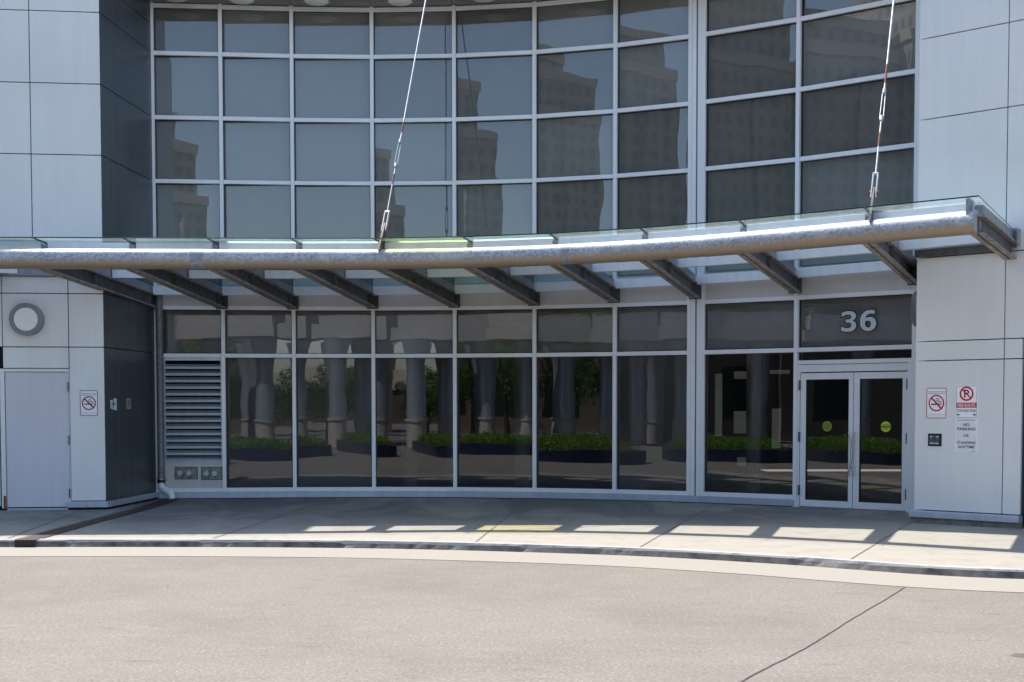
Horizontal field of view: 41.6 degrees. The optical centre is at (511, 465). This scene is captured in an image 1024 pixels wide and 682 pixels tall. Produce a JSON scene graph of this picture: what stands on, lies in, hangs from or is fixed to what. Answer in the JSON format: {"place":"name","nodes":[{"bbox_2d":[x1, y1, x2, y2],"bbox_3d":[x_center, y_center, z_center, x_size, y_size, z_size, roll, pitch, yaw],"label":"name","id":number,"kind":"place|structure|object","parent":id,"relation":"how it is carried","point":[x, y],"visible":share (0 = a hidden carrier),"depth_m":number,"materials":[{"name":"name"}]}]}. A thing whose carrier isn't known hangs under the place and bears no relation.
{"place":"outdoors","nodes":[
{"label":"outdoors","id":0,"kind":"place"},
{"bbox_2d":[0,556,1023,681],"bbox_3d":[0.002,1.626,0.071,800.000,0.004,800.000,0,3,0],"label":"road","id":1,"kind":"structure","parent":0,"point":[178,619],"depth_m":10.08,"materials":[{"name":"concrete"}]},
{"bbox_2d":[0,547,1023,591],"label":"gutter strip","id":2,"kind":"object","parent":1,"relation":"on","point":[893,578],"visible":1,"depth_m":14.32,"materials":[{"name":"concrete"}]},
{"bbox_2d":[0,539,1023,578],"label":"kerb","id":3,"kind":"structure","parent":1,"relation":"on","point":[958,571],"depth_m":14.96,"materials":[{"name":"concrete"}]},
{"bbox_2d":[0,497,1023,567],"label":"sidewalk","id":4,"kind":"structure","parent":0,"point":[886,536],"depth_m":17.49,"materials":[{"name":"concrete"}]},
{"bbox_2d":[14,499,178,546],"bbox_3d":[-5.649,0.758,19.049,0.332,0.094,6.855,0,3,0],"label":"trench drain","id":5,"kind":"object","parent":4,"relation":"in","point":[29,541],"visible":1,"depth_m":17.56,"materials":[{"name":"metal"}]},
{"bbox_2d":[0,0,1023,528],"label":"office building","id":6,"kind":"structure","parent":4,"relation":"on","point":[198,118],"depth_m":21.80,"materials":[{"name":"silver metal"}]},
{"bbox_2d":[9,303,44,335],"bbox_3d":[-7.218,-2.175,20.044,0.480,0.480,0.149,0,3,-6],"label":"wall lamp","id":7,"kind":"object","parent":6,"relation":"attached to","point":[26,319],"visible":1,"depth_m":19.98,"materials":[{"name":"white glass"}]},
{"bbox_2d":[5,372,70,506],"bbox_3d":[-7.112,-0.388,20.227,0.925,2.023,0.057,0,3,-6],"label":"service door","id":8,"kind":"structure","parent":6,"relation":"in","point":[37,403],"depth_m":20.22,"materials":[{"name":"grey paint"}]},
{"bbox_2d":[79,390,98,415],"bbox_3d":[-6.364,-0.940,20.268,0.277,0.401,0.005,0,3,-6],"label":"no smoking sign","id":9,"kind":"object","parent":6,"relation":"attached to","point":[88,402],"visible":1,"depth_m":20.27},
{"bbox_2d":[110,398,116,410],"bbox_3d":[-6.106,-0.936,20.651,0.002,0.190,0.260,0,3,4],"label":"torn sticker","id":10,"kind":"object","parent":6,"relation":"attached to","point":[113,404],"visible":1,"depth_m":20.67,"materials":[{"name":"white paper"}]},
{"bbox_2d":[126,398,130,408],"bbox_3d":[-6.059,-0.978,21.298,0.004,0.167,0.200,0,3,4],"label":"wall plate","id":11,"kind":"object","parent":6,"relation":"attached to","point":[128,403],"visible":1,"depth_m":21.29,"materials":[{"name":"beige metal"}]},
{"bbox_2d":[155,295,175,499],"bbox_3d":[-5.776,-1.183,22.457,0.398,3.495,0.164,1,3,29],"label":"downpipe","id":12,"kind":"object","parent":6,"relation":"attached to","point":[166,490],"visible":1,"depth_m":22.45,"materials":[{"name":"metal"}]},
{"bbox_2d":[165,0,188,1],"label":"soffit light","id":13,"kind":"object","parent":6,"relation":"attached to","point":[177,0],"visible":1,"depth_m":22.02,"materials":[{"name":"white glass"}]},
{"bbox_2d":[154,8,217,51],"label":"window","id":14,"kind":"structure","parent":6,"relation":"in","point":[175,29],"depth_m":22.49,"materials":[{"name":"blue glass"}]},
{"bbox_2d":[175,467,197,478],"bbox_3d":[-5.481,0.129,22.630,0.381,0.213,0.145,0,3,-5],"label":"fire hose inlet","id":15,"kind":"object","parent":6,"relation":"attached to","point":[186,472],"visible":1,"depth_m":22.68,"materials":[{"name":"grey metal"}]},
{"bbox_2d":[154,55,218,115],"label":"window","id":16,"kind":"structure","parent":6,"relation":"in","point":[184,85],"depth_m":22.53,"materials":[{"name":"blue glass"}]},
{"bbox_2d":[155,120,218,179],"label":"window","id":17,"kind":"structure","parent":6,"relation":"in","point":[184,149],"depth_m":22.58,"materials":[{"name":"blue glass"}]},
{"bbox_2d":[156,183,219,237],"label":"window","id":18,"kind":"structure","parent":6,"relation":"in","point":[182,210],"depth_m":22.62,"materials":[{"name":"black glass"}]},
{"bbox_2d":[163,310,220,353],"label":"window","id":19,"kind":"structure","parent":6,"relation":"in","point":[184,331],"depth_m":22.71,"materials":[{"name":"black glass"}]},
{"bbox_2d":[201,467,222,479],"bbox_3d":[-5.056,0.134,22.669,0.358,0.218,0.145,0,3,-5],"label":"fire hose inlet","id":20,"kind":"object","parent":6,"relation":"attached to","point":[211,473],"visible":1,"depth_m":22.71,"materials":[{"name":"grey metal"}]},
{"bbox_2d":[227,0,256,4],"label":"soffit light","id":21,"kind":"object","parent":6,"relation":"attached to","point":[243,2],"visible":1,"depth_m":22.07,"materials":[{"name":"white glass"}]},
{"bbox_2d":[222,10,288,53],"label":"window","id":22,"kind":"structure","parent":6,"relation":"in","point":[243,31],"depth_m":22.60,"materials":[{"name":"blue glass"}]},
{"bbox_2d":[223,57,289,117],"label":"window","id":23,"kind":"structure","parent":6,"relation":"in","point":[252,87],"depth_m":22.64,"materials":[{"name":"blue glass"}]},
{"bbox_2d":[223,121,290,180],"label":"window","id":24,"kind":"structure","parent":6,"relation":"in","point":[253,150],"depth_m":22.69,"materials":[{"name":"blue glass"}]},
{"bbox_2d":[224,184,290,237],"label":"window","id":25,"kind":"structure","parent":6,"relation":"in","point":[250,211],"depth_m":22.73,"materials":[{"name":"blue glass"}]},
{"bbox_2d":[225,310,291,353],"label":"window","id":26,"kind":"structure","parent":6,"relation":"in","point":[246,331],"depth_m":22.81,"materials":[{"name":"black glass"}]},
{"bbox_2d":[226,358,292,487],"bbox_3d":[-4.275,-0.728,22.835,1.163,2.250,0.124,0,3,-6],"label":"window","id":27,"kind":"structure","parent":6,"relation":"in","point":[259,427],"depth_m":22.81,"materials":[{"name":"black glass"}]},
{"bbox_2d":[301,0,331,5],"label":"soffit light","id":28,"kind":"object","parent":6,"relation":"attached to","point":[318,2],"visible":1,"depth_m":22.10,"materials":[{"name":"white glass"}]},
{"bbox_2d":[293,11,369,54],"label":"window","id":29,"kind":"structure","parent":6,"relation":"in","point":[314,32],"depth_m":22.69,"materials":[{"name":"blue glass"}]},
{"bbox_2d":[294,122,369,180],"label":"window","id":30,"kind":"structure","parent":6,"relation":"in","point":[322,151],"depth_m":22.78,"materials":[{"name":"blue glass"}]},
{"bbox_2d":[294,59,369,117],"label":"window","id":31,"kind":"structure","parent":6,"relation":"in","point":[323,88],"depth_m":22.73,"materials":[{"name":"blue glass"}]},
{"bbox_2d":[295,185,370,237],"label":"window","id":32,"kind":"structure","parent":6,"relation":"in","point":[320,211],"depth_m":22.82,"materials":[{"name":"blue glass"}]},
{"bbox_2d":[296,310,370,353],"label":"window","id":33,"kind":"structure","parent":6,"relation":"in","point":[317,332],"depth_m":22.91,"materials":[{"name":"black glass"}]},
{"bbox_2d":[296,358,371,486],"bbox_3d":[-3.020,-0.733,22.932,1.327,2.250,0.110,0,3,-3],"label":"window","id":34,"kind":"structure","parent":6,"relation":"in","point":[334,395],"depth_m":22.90,"materials":[{"name":"black glass"}]},
{"bbox_2d":[385,0,414,5],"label":"soffit light","id":35,"kind":"object","parent":6,"relation":"attached to","point":[400,2],"visible":1,"depth_m":22.11,"materials":[{"name":"white glass"}]},
{"bbox_2d":[374,122,451,180],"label":"window","id":36,"kind":"structure","parent":6,"relation":"in","point":[426,147],"depth_m":22.78,"materials":[{"name":"blue glass"}]},
{"bbox_2d":[374,58,451,117],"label":"window","id":37,"kind":"structure","parent":6,"relation":"in","point":[430,96],"depth_m":22.73,"materials":[{"name":"blue glass"}]},
{"bbox_2d":[374,11,451,54],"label":"window","id":38,"kind":"structure","parent":6,"relation":"in","point":[394,32],"depth_m":22.69,"materials":[{"name":"blue glass"}]},
{"bbox_2d":[375,185,451,237],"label":"window","id":39,"kind":"structure","parent":6,"relation":"in","point":[415,210],"depth_m":22.81,"materials":[{"name":"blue glass"}]},
{"bbox_2d":[375,310,452,353],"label":"window","id":40,"kind":"structure","parent":6,"relation":"in","point":[411,331],"depth_m":22.91,"materials":[{"name":"black glass"}]},
{"bbox_2d":[376,358,452,486],"bbox_3d":[-1.653,-0.733,22.907,1.322,2.190,0.053,0,3,3],"label":"window","id":41,"kind":"structure","parent":6,"relation":"in","point":[414,396],"depth_m":22.90,"materials":[{"name":"black glass"}]},
{"bbox_2d":[471,0,495,2],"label":"soffit light","id":42,"kind":"object","parent":6,"relation":"attached to","point":[483,1],"visible":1,"depth_m":22.03,"materials":[{"name":"white glass"}]},
{"bbox_2d":[456,55,531,116],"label":"window","id":43,"kind":"structure","parent":6,"relation":"in","point":[497,85],"depth_m":22.58,"materials":[{"name":"blue glass"}]},
{"bbox_2d":[456,7,531,52],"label":"window","id":44,"kind":"structure","parent":6,"relation":"in","point":[509,29],"depth_m":22.54,"materials":[{"name":"blue glass"}]},
{"bbox_2d":[457,183,531,236],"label":"window","id":45,"kind":"structure","parent":6,"relation":"in","point":[482,209],"depth_m":22.67,"materials":[{"name":"black glass"}]},
{"bbox_2d":[457,119,531,180],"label":"window","id":46,"kind":"structure","parent":6,"relation":"in","point":[497,149],"depth_m":22.63,"materials":[{"name":"black glass"}]},
{"bbox_2d":[457,309,531,353],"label":"window","id":47,"kind":"structure","parent":6,"relation":"in","point":[478,331],"depth_m":22.76,"materials":[{"name":"black glass"}]},
{"bbox_2d":[457,357,531,487],"bbox_3d":[-0.283,-0.728,22.759,1.296,2.190,0.053,0,3,9],"label":"window","id":48,"kind":"structure","parent":6,"relation":"in","point":[494,394],"depth_m":22.76,"materials":[{"name":"black glass"}]},
{"bbox_2d":[0,0,1020,308],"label":"canopy","id":49,"kind":"object","parent":6,"relation":"attached to","point":[366,272],"visible":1,"depth_m":18.20,"materials":[{"name":"metal"}]},
{"bbox_2d":[537,179,612,237],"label":"window","id":50,"kind":"structure","parent":6,"relation":"in","point":[580,205],"depth_m":22.35,"materials":[{"name":"black glass"}]},
{"bbox_2d":[537,114,612,177],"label":"window","id":51,"kind":"structure","parent":6,"relation":"in","point":[574,145],"depth_m":22.31,"materials":[{"name":"black glass"}]},
{"bbox_2d":[537,48,612,113],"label":"window","id":52,"kind":"structure","parent":6,"relation":"in","point":[574,81],"depth_m":22.26,"materials":[{"name":"black glass"}]},
{"bbox_2d":[537,0,612,49],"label":"window","id":53,"kind":"structure","parent":6,"relation":"in","point":[586,23],"depth_m":22.22,"materials":[{"name":"blue glass"}]},
{"bbox_2d":[537,307,612,352],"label":"window","id":54,"kind":"structure","parent":6,"relation":"in","point":[568,330],"depth_m":22.44,"materials":[{"name":"black glass"}]},
{"bbox_2d":[537,356,612,488],"bbox_3d":[1.052,-0.715,22.437,1.312,2.190,0.053,1,3,18],"label":"window","id":55,"kind":"structure","parent":6,"relation":"in","point":[574,394],"depth_m":22.43,"materials":[{"name":"black glass"}]},
{"bbox_2d":[592,262,612,276],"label":"window","id":56,"kind":"structure","parent":6,"relation":"in","point":[610,274],"depth_m":22.23,"materials":[{"name":"black glass"}]},
{"bbox_2d":[618,258,684,276],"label":"window","id":57,"kind":"structure","parent":6,"relation":"in","point":[639,272],"depth_m":22.03,"materials":[{"name":"black glass"}]},
{"bbox_2d":[617,305,686,351],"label":"window","id":58,"kind":"structure","parent":6,"relation":"in","point":[642,328],"depth_m":21.97,"materials":[{"name":"black glass"}]},
{"bbox_2d":[617,355,686,490],"bbox_3d":[2.291,-0.696,21.960,1.204,2.190,0.053,1,3,25],"label":"window","id":59,"kind":"structure","parent":6,"relation":"in","point":[651,390],"depth_m":21.96,"materials":[{"name":"black glass"}]},
{"bbox_2d":[618,173,687,234],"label":"window","id":60,"kind":"structure","parent":6,"relation":"in","point":[657,200],"depth_m":21.88,"materials":[{"name":"black glass"}]},
{"bbox_2d":[618,106,687,173],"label":"window","id":61,"kind":"structure","parent":6,"relation":"in","point":[649,140],"depth_m":21.83,"materials":[{"name":"black glass"}]},
{"bbox_2d":[618,39,687,107],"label":"window","id":62,"kind":"structure","parent":6,"relation":"in","point":[655,73],"depth_m":21.79,"materials":[{"name":"black glass"}]},
{"bbox_2d":[618,0,688,42],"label":"window","id":63,"kind":"structure","parent":6,"relation":"in","point":[637,19],"depth_m":21.76,"materials":[{"name":"blue glass"}]},
{"bbox_2d":[705,300,793,349],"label":"window","id":64,"kind":"structure","parent":6,"relation":"in","point":[768,324],"depth_m":21.17,"materials":[{"name":"black glass"}]},
{"bbox_2d":[705,352,793,494],"bbox_3d":[3.732,-0.662,21.168,1.493,2.190,0.053,2,3,32],"label":"window","id":65,"kind":"structure","parent":6,"relation":"in","point":[749,397],"depth_m":21.17,"materials":[{"name":"black glass"}]},
{"bbox_2d":[706,250,793,272],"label":"window","id":66,"kind":"structure","parent":6,"relation":"in","point":[735,267],"depth_m":21.29,"materials":[{"name":"black glass"}]},
{"bbox_2d":[706,162,794,227],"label":"window","id":67,"kind":"structure","parent":6,"relation":"in","point":[766,190],"depth_m":21.08,"materials":[{"name":"black glass"}]},
{"bbox_2d":[706,93,795,166],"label":"window","id":68,"kind":"structure","parent":6,"relation":"in","point":[761,128],"depth_m":21.04,"materials":[{"name":"black glass"}]},
{"bbox_2d":[707,23,795,98],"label":"window","id":69,"kind":"structure","parent":6,"relation":"in","point":[761,59],"depth_m":20.99,"materials":[{"name":"black glass"}]},
{"bbox_2d":[707,0,795,31],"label":"window","id":70,"kind":"structure","parent":6,"relation":"in","point":[721,14],"depth_m":21.02,"materials":[{"name":"black glass"}]},
{"bbox_2d":[798,372,853,507],"bbox_3d":[4.757,-0.385,20.408,0.737,2.036,0.630,0,3,0],"label":"entrance door","id":71,"kind":"structure","parent":6,"relation":"in","point":[826,473],"depth_m":20.45,"materials":[{"name":"glass"}]},
{"bbox_2d":[822,421,831,430],"bbox_3d":[4.777,-0.597,20.428,0.172,0.156,0.002,2,3,38],"label":"door sticker","id":72,"kind":"object","parent":71,"relation":"attached to","point":[826,425],"depth_m":20.43,"materials":[{"name":"plastic"}]},
{"bbox_2d":[802,0,881,15],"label":"window","id":73,"kind":"structure","parent":6,"relation":"in","point":[809,7],"depth_m":20.29,"materials":[{"name":"black glass"}]},
{"bbox_2d":[799,294,911,347],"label":"window","id":74,"kind":"structure","parent":6,"relation":"in","point":[820,322],"depth_m":20.18,"materials":[{"name":"black glass"}]},
{"bbox_2d":[799,349,911,360],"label":"window","id":75,"kind":"structure","parent":6,"relation":"in","point":[902,353],"depth_m":20.11,"materials":[{"name":"black glass"}]},
{"bbox_2d":[800,244,912,267],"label":"window","id":76,"kind":"structure","parent":6,"relation":"in","point":[861,258],"depth_m":20.30,"materials":[{"name":"black glass"}]},
{"bbox_2d":[800,148,913,219],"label":"window","id":77,"kind":"structure","parent":6,"relation":"in","point":[844,182],"depth_m":20.10,"materials":[{"name":"black glass"}]},
{"bbox_2d":[801,74,914,156],"bbox_3d":[5.141,-5.168,19.993,1.859,1.043,0.103,2,3,38],"label":"window","id":78,"kind":"structure","parent":6,"relation":"in","point":[844,117],"depth_m":20.05,"materials":[{"name":"black glass"}]},
{"bbox_2d":[840,309,876,332],"bbox_3d":[5.158,-2.153,20.056,0.578,0.334,0.002,2,3,38],"label":"house number","id":79,"kind":"object","parent":6,"relation":"attached to","point":[865,318],"visible":1,"depth_m":20.02,"materials":[{"name":"silver metal"}]},
{"bbox_2d":[801,0,915,86],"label":"window","id":80,"kind":"structure","parent":6,"relation":"in","point":[850,45],"depth_m":20.00,"materials":[{"name":"black glass"}]},
{"bbox_2d":[851,371,907,510],"bbox_3d":[5.421,-0.363,19.893,0.725,2.036,0.590,0,3,0],"label":"entrance door","id":81,"kind":"structure","parent":6,"relation":"in","point":[878,457],"depth_m":19.92,"materials":[{"name":"glass"}]},
{"bbox_2d":[880,421,890,431],"bbox_3d":[5.508,-0.572,19.853,0.172,0.156,0.002,2,3,38],"label":"door sticker","id":82,"kind":"object","parent":81,"relation":"attached to","point":[885,426],"depth_m":19.85,"materials":[{"name":"green plastic"}]},
{"bbox_2d":[910,291,916,326],"bbox_3d":[5.517,-2.150,18.512,0.085,0.500,0.500,1,3,17],"label":"wall lamp","id":83,"kind":"object","parent":6,"relation":"attached to","point":[913,309],"visible":0.95,"depth_m":18.34,"materials":[{"name":"grey metal"}]},
{"bbox_2d":[928,434,941,445],"bbox_3d":[5.562,-0.338,17.732,0.182,0.164,0.024,2,3,42],"label":"push button","id":84,"kind":"object","parent":6,"relation":"attached to","point":[934,439],"visible":1,"depth_m":17.72,"materials":[{"name":"black plastic"}]},
{"bbox_2d":[926,387,946,418],"bbox_3d":[5.578,-0.821,17.707,0.291,0.414,0.005,2,3,42],"label":"no smoking sign","id":85,"kind":"object","parent":6,"relation":"attached to","point":[936,402],"visible":1,"depth_m":17.70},
{"bbox_2d":[955,385,977,418],"bbox_3d":[5.880,-0.825,17.430,0.304,0.438,0.006,2,3,42],"label":"fire route sign","id":86,"kind":"object","parent":6,"relation":"attached to","point":[966,401],"visible":1,"depth_m":17.43,"materials":[{"name":"metal"}]},
{"bbox_2d":[955,419,977,451],"bbox_3d":[5.885,-0.388,17.446,0.295,0.423,0.005,2,3,42],"label":"no parking sign","id":87,"kind":"object","parent":6,"relation":"attached to","point":[966,438],"visible":1,"depth_m":17.44,"materials":[{"name":"paper"}]}
]}

